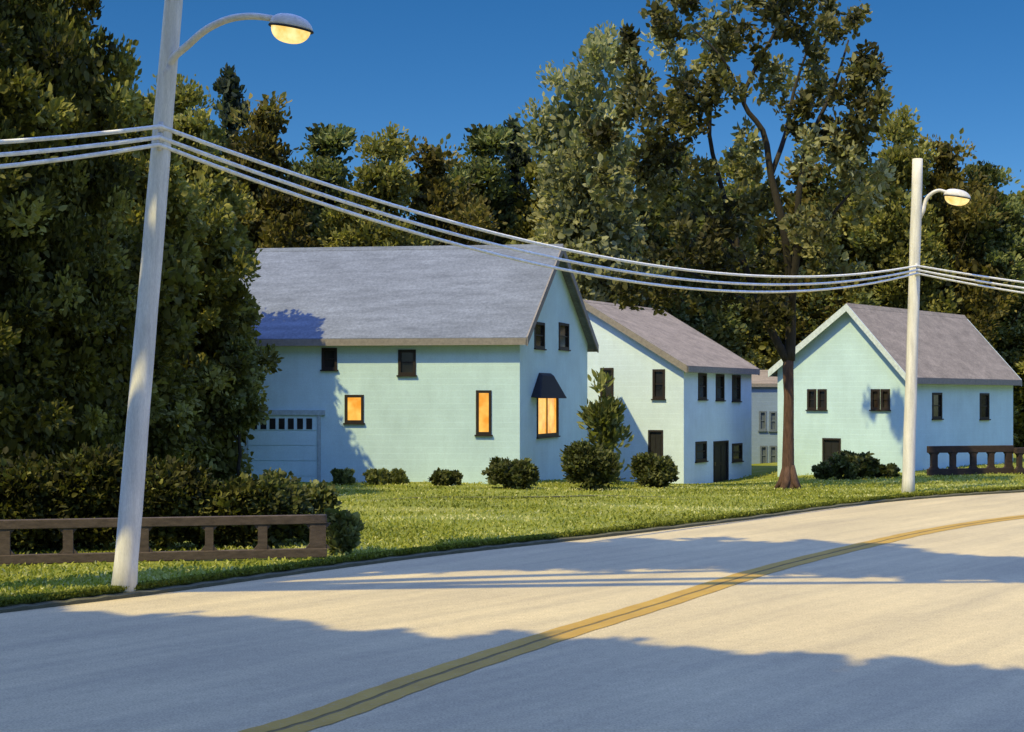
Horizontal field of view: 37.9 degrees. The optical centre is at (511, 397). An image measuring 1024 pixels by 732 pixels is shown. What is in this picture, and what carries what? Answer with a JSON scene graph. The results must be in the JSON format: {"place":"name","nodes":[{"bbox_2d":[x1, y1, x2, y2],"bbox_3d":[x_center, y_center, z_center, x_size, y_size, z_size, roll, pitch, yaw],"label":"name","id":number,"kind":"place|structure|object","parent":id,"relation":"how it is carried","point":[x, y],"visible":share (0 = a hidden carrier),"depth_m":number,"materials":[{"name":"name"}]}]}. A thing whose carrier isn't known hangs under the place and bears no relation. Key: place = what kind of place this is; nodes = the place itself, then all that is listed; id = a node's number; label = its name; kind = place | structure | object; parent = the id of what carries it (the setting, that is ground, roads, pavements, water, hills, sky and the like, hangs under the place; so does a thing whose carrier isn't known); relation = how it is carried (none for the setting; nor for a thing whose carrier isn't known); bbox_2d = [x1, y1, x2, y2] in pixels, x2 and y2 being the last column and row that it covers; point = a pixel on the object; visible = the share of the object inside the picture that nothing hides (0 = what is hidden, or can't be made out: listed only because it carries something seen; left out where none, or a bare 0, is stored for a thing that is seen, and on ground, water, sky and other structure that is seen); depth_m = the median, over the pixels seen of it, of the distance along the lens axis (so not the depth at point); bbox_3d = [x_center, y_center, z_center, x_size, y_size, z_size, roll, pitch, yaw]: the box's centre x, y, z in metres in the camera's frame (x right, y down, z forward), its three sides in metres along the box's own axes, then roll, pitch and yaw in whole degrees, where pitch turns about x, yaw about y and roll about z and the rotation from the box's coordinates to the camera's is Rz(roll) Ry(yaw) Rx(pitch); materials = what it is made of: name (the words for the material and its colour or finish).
{"place":"outdoors","nodes":[
{"label":"outdoors","id":0,"kind":"place"},
{"bbox_2d":[0,492,1023,731],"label":"road","id":1,"kind":"structure","parent":0,"point":[903,616],"depth_m":21.46,"materials":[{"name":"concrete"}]},
{"bbox_2d":[0,489,1023,612],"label":"kerb","id":2,"kind":"structure","parent":1,"relation":"on","point":[79,600],"depth_m":32.12,"materials":[{"name":"concrete"}]},
{"bbox_2d":[0,453,1023,606],"bbox_3d":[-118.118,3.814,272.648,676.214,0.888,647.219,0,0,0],"label":"lawn","id":3,"kind":"structure","parent":0,"point":[763,468],"depth_m":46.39,"materials":[{"name":"green plant"}]},
{"bbox_2d":[0,0,82,463],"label":"tree","id":4,"kind":"object","parent":3,"relation":"on","point":[32,316],"visible":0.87,"depth_m":41.70,"materials":[{"name":"green plant"}]},
{"bbox_2d":[0,446,82,552],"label":"shrub","id":5,"kind":"object","parent":3,"relation":"on","point":[27,480],"visible":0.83,"depth_m":32.23,"materials":[{"name":"green plant"}]},
{"bbox_2d":[0,0,153,464],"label":"tree","id":6,"kind":"object","parent":3,"relation":"on","point":[98,192],"visible":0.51,"depth_m":44.33,"materials":[{"name":"green plant"}]},
{"bbox_2d":[41,440,123,550],"bbox_3d":[-9.602,2.282,33.347,2.573,2.686,2.740,0,0,-34],"label":"shrub","id":7,"kind":"object","parent":3,"relation":"on","point":[96,473],"visible":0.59,"depth_m":32.78,"materials":[{"name":"green plant"}]},
{"bbox_2d":[83,88,214,469],"bbox_3d":[-13.248,-3.342,51.006,6.102,14.598,6.718,0,0,0],"label":"tree","id":8,"kind":"object","parent":3,"relation":"on","point":[173,402],"visible":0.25,"depth_m":50.13,"materials":[{"name":"green plant"}]},
{"bbox_2d":[101,453,217,549],"bbox_3d":[-7.895,2.408,33.564,2.660,2.346,2.797,0,0,0],"label":"shrub","id":9,"kind":"object","parent":3,"relation":"on","point":[169,487],"visible":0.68,"depth_m":32.99,"materials":[{"name":"green plant"}]},
{"bbox_2d":[0,514,330,570],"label":"rail fence","id":10,"kind":"object","parent":3,"relation":"on","point":[317,525],"visible":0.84,"depth_m":30.86,"materials":[{"name":"brown wood"}]},
{"bbox_2d":[147,74,263,226],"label":"tree","id":11,"kind":"object","parent":3,"relation":"on","point":[187,95],"visible":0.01,"depth_m":75.45,"materials":[{"name":"green plant"}]},
{"bbox_2d":[111,0,313,593],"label":"utility pole","id":12,"kind":"object","parent":3,"relation":"on","point":[290,28],"visible":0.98,"depth_m":26.20,"materials":[{"name":"metal"}]},
{"bbox_2d":[0,135,1023,288],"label":"overhead wire","id":13,"kind":"object","parent":12,"relation":"attached to","point":[105,144],"visible":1,"depth_m":31.19,"materials":[{"name":"grey metal"}]},
{"bbox_2d":[0,124,1023,282],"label":"overhead wire","id":14,"kind":"object","parent":12,"relation":"attached to","point":[110,132],"visible":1,"depth_m":31.08,"materials":[{"name":"grey metal"}]},
{"bbox_2d":[0,143,1023,293],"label":"overhead wire","id":15,"kind":"object","parent":12,"relation":"attached to","point":[111,152],"visible":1,"depth_m":31.07,"materials":[{"name":"grey metal"}]},
{"bbox_2d":[170,106,283,483],"bbox_3d":[-11.980,-3.581,56.880,6.282,15.112,6.693,0,0,-45],"label":"tree","id":16,"kind":"object","parent":3,"relation":"on","point":[225,310],"visible":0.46,"depth_m":55.85,"materials":[{"name":"green plant"}]},
{"bbox_2d":[185,472,270,548],"bbox_3d":[-6.540,2.636,34.022,2.526,1.890,2.253,0,0,0],"label":"shrub","id":17,"kind":"object","parent":3,"relation":"on","point":[236,495],"visible":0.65,"depth_m":33.41,"materials":[{"name":"green plant"}]},
{"bbox_2d":[212,63,249,147],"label":"tree","id":18,"kind":"object","parent":3,"relation":"on","point":[228,87],"visible":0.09,"depth_m":81.76,"materials":[{"name":"green plant"}]},
{"bbox_2d":[207,335,272,475],"bbox_3d":[-10.304,0.663,56.236,2.087,6.117,2.285,0,0,22],"label":"tree","id":19,"kind":"object","parent":3,"relation":"on","point":[242,393],"visible":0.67,"depth_m":56.04,"materials":[{"name":"green plant"}]},
{"bbox_2d":[222,91,327,255],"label":"tree","id":20,"kind":"object","parent":3,"relation":"on","point":[284,220],"visible":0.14,"depth_m":75.50,"materials":[{"name":"green plant"}]},
{"bbox_2d":[242,467,318,546],"bbox_3d":[-5.532,2.588,34.450,2.067,1.983,2.109,0,0,33],"label":"shrub","id":21,"kind":"object","parent":3,"relation":"on","point":[286,496],"visible":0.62,"depth_m":33.94,"materials":[{"name":"green plant"}]},
{"bbox_2d":[298,479,342,540],"bbox_3d":[-4.762,2.758,35.189,1.486,1.638,1.382,0,0,0],"label":"shrub","id":22,"kind":"object","parent":3,"relation":"on","point":[323,494],"visible":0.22,"depth_m":35.03,"materials":[{"name":"green plant"}]},
{"bbox_2d":[284,122,357,247],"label":"tree","id":23,"kind":"object","parent":3,"relation":"on","point":[329,142],"visible":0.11,"depth_m":80.15,"materials":[{"name":"green plant"}]},
{"bbox_2d":[330,467,355,484],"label":"plant","id":24,"kind":"object","parent":3,"relation":"on","point":[342,476],"visible":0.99,"depth_m":58.33,"materials":[{"name":"green plant"}]},
{"bbox_2d":[324,508,365,554],"bbox_3d":[-3.691,2.982,32.383,1.011,1.185,0.930,0,0,0],"label":"shrub","id":25,"kind":"object","parent":3,"relation":"on","point":[343,529],"visible":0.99,"depth_m":32.18,"materials":[{"name":"green plant"}]},
{"bbox_2d":[302,121,435,246],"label":"tree","id":26,"kind":"object","parent":3,"relation":"on","point":[394,183],"visible":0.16,"depth_m":76.76,"materials":[{"name":"green plant"}]},
{"bbox_2d":[362,467,391,484],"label":"plant","id":27,"kind":"object","parent":3,"relation":"on","point":[376,476],"visible":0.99,"depth_m":58.31,"materials":[{"name":"green plant"}]},
{"bbox_2d":[388,468,409,483],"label":"plant","id":28,"kind":"object","parent":3,"relation":"on","point":[398,476],"visible":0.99,"depth_m":58.43,"materials":[{"name":"green plant"}]},
{"bbox_2d":[234,244,598,483],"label":"house","id":29,"kind":"structure","parent":3,"relation":"on","point":[419,363],"depth_m":60.43,"materials":[{"name":"teal wood"}]},
{"bbox_2d":[244,410,324,481],"bbox_3d":[-9.333,2.153,60.507,3.575,3.294,0.087,0,0,8],"label":"garage door","id":30,"kind":"structure","parent":29,"relation":"in","point":[305,463],"depth_m":60.46,"materials":[{"name":"white paint"}]},
{"bbox_2d":[320,348,337,370],"bbox_3d":[-7.388,-1.541,60.286,0.743,0.944,0.190,0,0,8],"label":"window","id":31,"kind":"structure","parent":29,"relation":"in","point":[328,355],"depth_m":60.28,"materials":[{"name":"black glass"}]},
{"bbox_2d":[343,395,364,424],"bbox_3d":[-6.369,0.486,60.143,0.890,1.197,0.190,0,0,8],"label":"window","id":32,"kind":"structure","parent":29,"relation":"in","point":[354,404],"depth_m":60.15,"materials":[{"name":"brown glass"}]},
{"bbox_2d":[396,350,416,376],"bbox_3d":[-4.215,-1.384,59.840,0.827,1.083,0.190,0,0,8],"label":"window","id":33,"kind":"structure","parent":29,"relation":"in","point":[406,358],"depth_m":59.84,"materials":[{"name":"black glass"}]},
{"bbox_2d":[474,390,492,435],"bbox_3d":[-1.125,0.624,59.407,0.727,1.832,0.190,0,0,8],"label":"window","id":34,"kind":"structure","parent":29,"relation":"in","point":[483,397],"depth_m":59.42,"materials":[{"name":"brown glass"}]},
{"bbox_2d":[534,322,546,349],"bbox_3d":[1.129,-2.551,61.737,0.190,1.150,1.527,0,0,18],"label":"window","id":35,"kind":"structure","parent":29,"relation":"in","point":[539,330],"depth_m":61.91,"materials":[{"name":"black glass"}]},
{"bbox_2d":[536,398,559,438],"bbox_3d":[1.501,0.716,62.882,0.190,1.968,3.240,0,0,18],"label":"window","id":36,"kind":"structure","parent":29,"relation":"in","point":[547,408],"depth_m":62.89,"materials":[{"name":"brown"}]},
{"bbox_2d":[558,322,570,350],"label":"window","id":37,"kind":"structure","parent":29,"relation":"in","point":[563,327],"depth_m":65.36,"materials":[{"name":"black glass"}]},
{"bbox_2d":[427,467,462,485],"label":"bush","id":38,"kind":"object","parent":3,"relation":"on","point":[445,477],"visible":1,"depth_m":57.29,"materials":[{"name":"green plant"}]},
{"bbox_2d":[394,133,506,245],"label":"tree","id":39,"kind":"object","parent":3,"relation":"on","point":[439,197],"visible":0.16,"depth_m":79.50,"materials":[{"name":"green plant"}]},
{"bbox_2d":[403,123,526,244],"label":"tree","id":40,"kind":"object","parent":3,"relation":"on","point":[481,171],"visible":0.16,"depth_m":88.20,"materials":[{"name":"green plant"}]},
{"bbox_2d":[481,456,539,488],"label":"bush","id":41,"kind":"object","parent":3,"relation":"on","point":[510,474],"visible":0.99,"depth_m":55.58,"materials":[{"name":"green plant"}]},
{"bbox_2d":[497,116,532,210],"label":"tree","id":42,"kind":"object","parent":3,"relation":"on","point":[516,160],"visible":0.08,"depth_m":91.64,"materials":[{"name":"green plant"}]},
{"bbox_2d":[494,121,586,293],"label":"tree","id":43,"kind":"object","parent":3,"relation":"on","point":[530,174],"visible":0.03,"depth_m":89.12,"materials":[{"name":"green plant"}]},
{"bbox_2d":[560,440,622,489],"bbox_3d":[2.977,2.632,56.030,2.463,2.113,2.335,0,0,0],"label":"bush","id":44,"kind":"object","parent":3,"relation":"on","point":[587,466],"visible":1,"depth_m":55.49,"materials":[{"name":"green plant"}]},
{"bbox_2d":[508,19,677,305],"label":"tree","id":45,"kind":"object","parent":3,"relation":"on","point":[577,220],"visible":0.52,"depth_m":82.48,"materials":[{"name":"green plant"}]},
{"bbox_2d":[577,367,633,484],"bbox_3d":[3.654,1.228,60.479,2.198,4.994,2.117,0,0,-45],"label":"tall shrub","id":46,"kind":"object","parent":3,"relation":"on","point":[604,417],"visible":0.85,"depth_m":60.15,"materials":[{"name":"green plant"}]},
{"bbox_2d":[587,164,693,323],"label":"tree","id":47,"kind":"object","parent":3,"relation":"on","point":[651,230],"visible":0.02,"depth_m":90.25,"materials":[{"name":"green plant"}]},
{"bbox_2d":[627,452,679,487],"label":"bush","id":48,"kind":"object","parent":3,"relation":"on","point":[651,469],"visible":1,"depth_m":57.62,"materials":[{"name":"green plant"}]},
{"bbox_2d":[583,299,759,483],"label":"house","id":49,"kind":"structure","parent":3,"relation":"on","point":[682,390],"depth_m":70.82,"materials":[{"name":"teal wood"}]},
{"bbox_2d":[600,368,614,397],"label":"window","id":50,"kind":"structure","parent":49,"relation":"in","point":[610,389],"depth_m":70.95,"materials":[{"name":"black glass"}]},
{"bbox_2d":[648,430,662,456],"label":"door","id":51,"kind":"structure","parent":49,"relation":"in","point":[655,437],"depth_m":69.74,"materials":[{"name":"paint"}]},
{"bbox_2d":[651,369,665,399],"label":"window","id":52,"kind":"structure","parent":49,"relation":"in","point":[658,375],"depth_m":69.68,"materials":[{"name":"black glass"}]},
{"bbox_2d":[695,441,708,462],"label":"window","id":53,"kind":"structure","parent":49,"relation":"in","point":[700,447],"depth_m":70.84,"materials":[{"name":"black glass"}]},
{"bbox_2d":[698,373,708,400],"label":"window","id":54,"kind":"structure","parent":49,"relation":"in","point":[702,377],"depth_m":70.95,"materials":[{"name":"black glass"}]},
{"bbox_2d":[715,374,725,400],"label":"window","id":55,"kind":"structure","parent":49,"relation":"in","point":[720,378],"depth_m":72.95,"materials":[{"name":"black glass"}]},
{"bbox_2d":[713,440,728,482],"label":"door","id":56,"kind":"structure","parent":49,"relation":"in","point":[719,447],"depth_m":73.02,"materials":[{"name":"paint"}]},
{"bbox_2d":[732,375,741,401],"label":"window","id":57,"kind":"structure","parent":49,"relation":"in","point":[736,379],"depth_m":74.86,"materials":[{"name":"black glass"}]},
{"bbox_2d":[732,443,743,462],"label":"window","id":58,"kind":"structure","parent":49,"relation":"in","point":[737,448],"depth_m":74.86,"materials":[{"name":"black glass"}]},
{"bbox_2d":[632,139,758,356],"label":"tree","id":59,"kind":"object","parent":3,"relation":"on","point":[711,325],"visible":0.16,"depth_m":91.31,"materials":[{"name":"green plant"}]},
{"bbox_2d":[577,0,895,489],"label":"roadside tree","id":60,"kind":"object","parent":3,"relation":"on","point":[846,147],"visible":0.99,"depth_m":56.08,"materials":[{"name":"green plant"}]},
{"bbox_2d":[698,153,811,369],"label":"tree","id":61,"kind":"object","parent":3,"relation":"on","point":[755,339],"visible":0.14,"depth_m":93.56,"materials":[{"name":"green plant"}]},
{"bbox_2d":[752,370,777,463],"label":"house","id":62,"kind":"structure","parent":3,"relation":"on","point":[764,418],"depth_m":83.53,"materials":[{"name":"grey wood"}]},
{"bbox_2d":[758,411,767,430],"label":"window","id":63,"kind":"structure","parent":62,"relation":"in","point":[762,414],"depth_m":83.49,"materials":[{"name":"grey glass"}]},
{"bbox_2d":[760,446,766,463],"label":"window","id":64,"kind":"structure","parent":62,"relation":"in","point":[763,449],"depth_m":83.56,"materials":[{"name":"grey glass"}]},
{"bbox_2d":[769,446,776,462],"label":"window","id":65,"kind":"structure","parent":62,"relation":"in","point":[772,449],"depth_m":83.51,"materials":[{"name":"grey glass"}]},
{"bbox_2d":[769,411,777,431],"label":"window","id":66,"kind":"structure","parent":62,"relation":"in","point":[772,414],"depth_m":83.51,"materials":[{"name":"grey glass"}]},
{"bbox_2d":[760,147,876,353],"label":"tree","id":67,"kind":"object","parent":3,"relation":"on","point":[788,196],"visible":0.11,"depth_m":95.70,"materials":[{"name":"green plant"}]},
{"bbox_2d":[811,460,833,479],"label":"bush","id":68,"kind":"object","parent":3,"relation":"on","point":[820,471],"visible":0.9,"depth_m":65.18,"materials":[{"name":"green plant"}]},
{"bbox_2d":[796,137,910,344],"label":"tree","id":69,"kind":"object","parent":3,"relation":"on","point":[866,299],"visible":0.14,"depth_m":94.20,"materials":[{"name":"green plant"}]},
{"bbox_2d":[827,450,880,479],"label":"bush","id":70,"kind":"object","parent":3,"relation":"on","point":[846,464],"visible":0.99,"depth_m":64.00,"materials":[{"name":"green plant"}]},
{"bbox_2d":[869,463,900,477],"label":"plant","id":71,"kind":"object","parent":3,"relation":"on","point":[890,470],"visible":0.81,"depth_m":64.61,"materials":[{"name":"green plant"}]},
{"bbox_2d":[768,303,1021,494],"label":"house","id":72,"kind":"structure","parent":3,"relation":"on","point":[849,374],"depth_m":71.56,"materials":[{"name":"teal wood"}]},
{"bbox_2d":[805,389,815,410],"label":"window","id":73,"kind":"structure","parent":72,"relation":"in","point":[811,393],"depth_m":71.84,"materials":[{"name":"black glass"}]},
{"bbox_2d":[816,389,827,410],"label":"window","id":74,"kind":"structure","parent":72,"relation":"in","point":[821,393],"depth_m":71.49,"materials":[{"name":"black glass"}]},
{"bbox_2d":[822,438,840,464],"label":"door","id":75,"kind":"structure","parent":72,"relation":"in","point":[829,446],"depth_m":71.19,"materials":[{"name":"paint"}]},
{"bbox_2d":[869,389,879,410],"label":"window","id":76,"kind":"structure","parent":72,"relation":"in","point":[875,393],"depth_m":69.68,"materials":[{"name":"black glass"}]},
{"bbox_2d":[879,389,890,410],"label":"window","id":77,"kind":"structure","parent":72,"relation":"in","point":[884,393],"depth_m":69.39,"materials":[{"name":"black glass"}]},
{"bbox_2d":[932,393,943,419],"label":"window","id":78,"kind":"structure","parent":72,"relation":"in","point":[936,397],"depth_m":71.40,"materials":[{"name":"black glass"}]},
{"bbox_2d":[979,393,990,419],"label":"window","id":79,"kind":"structure","parent":72,"relation":"in","point":[984,397],"depth_m":75.82,"materials":[{"name":"black glass"}]},
{"bbox_2d":[829,102,993,347],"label":"tree","id":80,"kind":"object","parent":3,"relation":"on","point":[887,241],"visible":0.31,"depth_m":93.22,"materials":[{"name":"green plant"}]},
{"bbox_2d":[901,158,970,492],"bbox_3d":[15.118,-2.373,53.136,2.446,12.362,0.585,0,0,11],"label":"utility pole","id":81,"kind":"object","parent":3,"relation":"on","point":[957,197],"visible":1,"depth_m":53.18,"materials":[{"name":"metal"}]},
{"bbox_2d":[905,128,1019,348],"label":"tree","id":82,"kind":"object","parent":3,"relation":"on","point":[946,174],"visible":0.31,"depth_m":94.56,"materials":[{"name":"green plant"}]},
{"bbox_2d":[927,445,1013,475],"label":"rail fence","id":83,"kind":"object","parent":3,"relation":"on","point":[972,451],"visible":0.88,"depth_m":65.93,"materials":[{"name":"brown wood"}]},
{"bbox_2d":[947,160,1023,421],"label":"tree","id":84,"kind":"object","parent":3,"relation":"on","point":[1006,246],"visible":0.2,"depth_m":95.86,"materials":[{"name":"green plant"}]},
{"bbox_2d":[992,185,1023,447],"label":"tree","id":85,"kind":"object","parent":3,"relation":"on","point":[1018,433],"visible":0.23,"depth_m":97.04,"materials":[{"name":"green plant"}]},
{"bbox_2d":[1014,448,1023,473],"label":"rail fence","id":86,"kind":"object","parent":3,"relation":"on","point":[1018,452],"visible":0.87,"depth_m":66.21,"materials":[{"name":"brown wood"}]},
{"bbox_2d":[383,495,659,499],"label":"path","id":87,"kind":"structure","parent":0,"point":[556,496],"depth_m":50.65,"materials":[{"name":"grey concrete"}]},
{"bbox_2d":[73,0,1023,221],"label":"sky","id":88,"kind":"structure","parent":0,"point":[433,69],"materials":[{"name":"blue"}]}
]}

